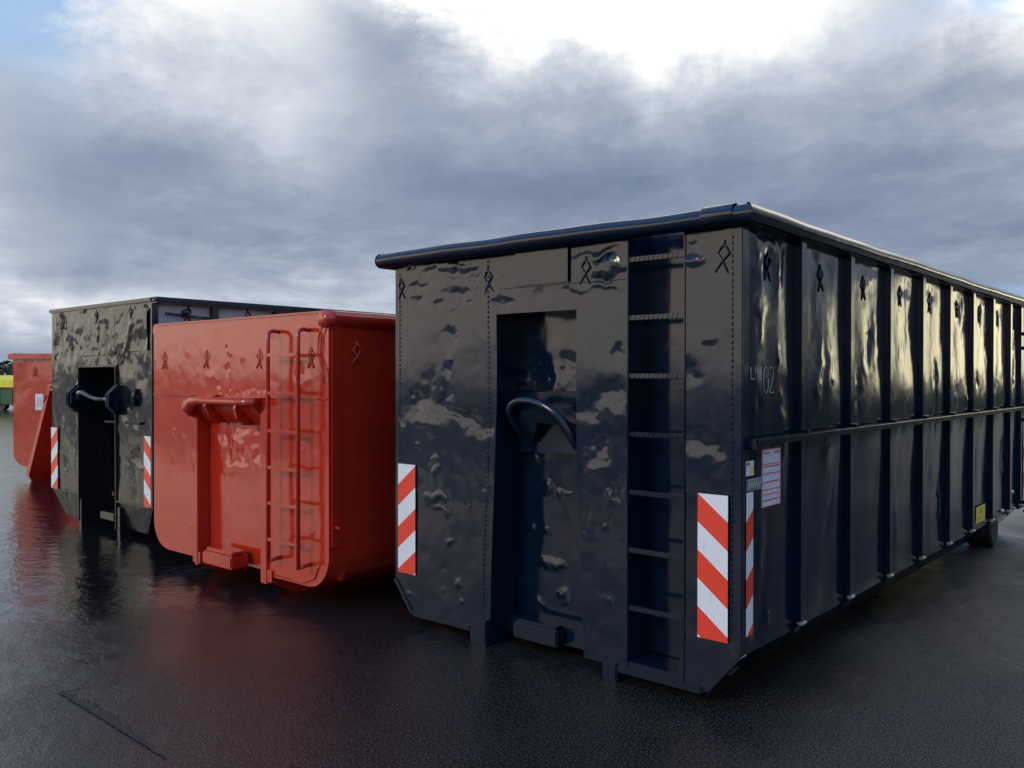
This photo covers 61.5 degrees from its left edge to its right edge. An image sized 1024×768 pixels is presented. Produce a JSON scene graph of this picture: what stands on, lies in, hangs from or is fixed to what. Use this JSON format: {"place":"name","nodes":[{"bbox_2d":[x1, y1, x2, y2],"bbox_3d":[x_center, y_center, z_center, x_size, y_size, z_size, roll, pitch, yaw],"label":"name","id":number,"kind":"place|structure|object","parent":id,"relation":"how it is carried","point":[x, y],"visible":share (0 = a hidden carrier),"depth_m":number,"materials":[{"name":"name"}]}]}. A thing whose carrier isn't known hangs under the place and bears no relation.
{"place":"outdoors","nodes":[
{"label":"outdoors","id":0,"kind":"place"},
{"bbox_2d":[0,405,1023,767],"bbox_3d":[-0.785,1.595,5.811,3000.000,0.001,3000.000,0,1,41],"label":"asphalt ground","id":1,"kind":"structure","parent":0,"point":[180,659],"depth_m":4.66,"materials":[{"name":"black asphalt"}]},
{"bbox_2d":[0,375,12,409],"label":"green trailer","id":2,"kind":"object","parent":1,"relation":"on","point":[6,391],"visible":0.26,"depth_m":42.45,"materials":[{"name":"metal"}]},
{"bbox_2d":[0,360,12,374],"bbox_3d":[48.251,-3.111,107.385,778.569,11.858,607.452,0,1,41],"label":"tree line","id":3,"kind":"object","parent":1,"relation":"on","point":[7,369],"visible":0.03,"depth_m":314.00,"materials":[{"name":"green plant"}]},
{"bbox_2d":[8,353,51,480],"bbox_3d":[-6.214,0.493,16.396,2.680,2.030,6.460,0,0,17],"label":"roll off container","id":4,"kind":"object","parent":1,"relation":"on","point":[32,399],"visible":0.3,"depth_m":14.02,"materials":[{"name":"red metal"}]},
{"bbox_2d":[58,685,166,757],"bbox_3d":[-1.867,1.603,4.147,1.165,0.001,0.184,0,1,42],"label":"asphalt crack","id":5,"kind":"object","parent":1,"relation":"on","point":[114,720],"visible":1,"depth_m":4.13,"materials":[{"name":"black asphalt"}]},
{"bbox_2d":[49,296,395,536],"bbox_3d":[-2.295,0.338,11.587,2.560,2.420,6.682,0,1,41],"label":"roll off container","id":6,"kind":"object","parent":1,"relation":"on","point":[102,449],"visible":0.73,"depth_m":9.12,"materials":[{"name":"black metal"}]},
{"bbox_2d":[153,310,395,591],"bbox_3d":[-0.309,0.515,8.977,2.598,2.110,6.092,0,1,41],"label":"roll off container","id":7,"kind":"object","parent":1,"relation":"on","point":[275,448],"visible":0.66,"depth_m":6.38,"materials":[{"name":"red metal"}]},
{"bbox_2d":[375,202,1023,693],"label":"roll off container","id":8,"kind":"object","parent":1,"relation":"on","point":[703,450],"visible":1,"depth_m":5.07,"materials":[{"name":"black metal"}]},
{"bbox_2d":[0,0,1023,374],"label":"sky","id":9,"kind":"structure","parent":0,"point":[267,152],"materials":[{"name":"grey"}]}
]}

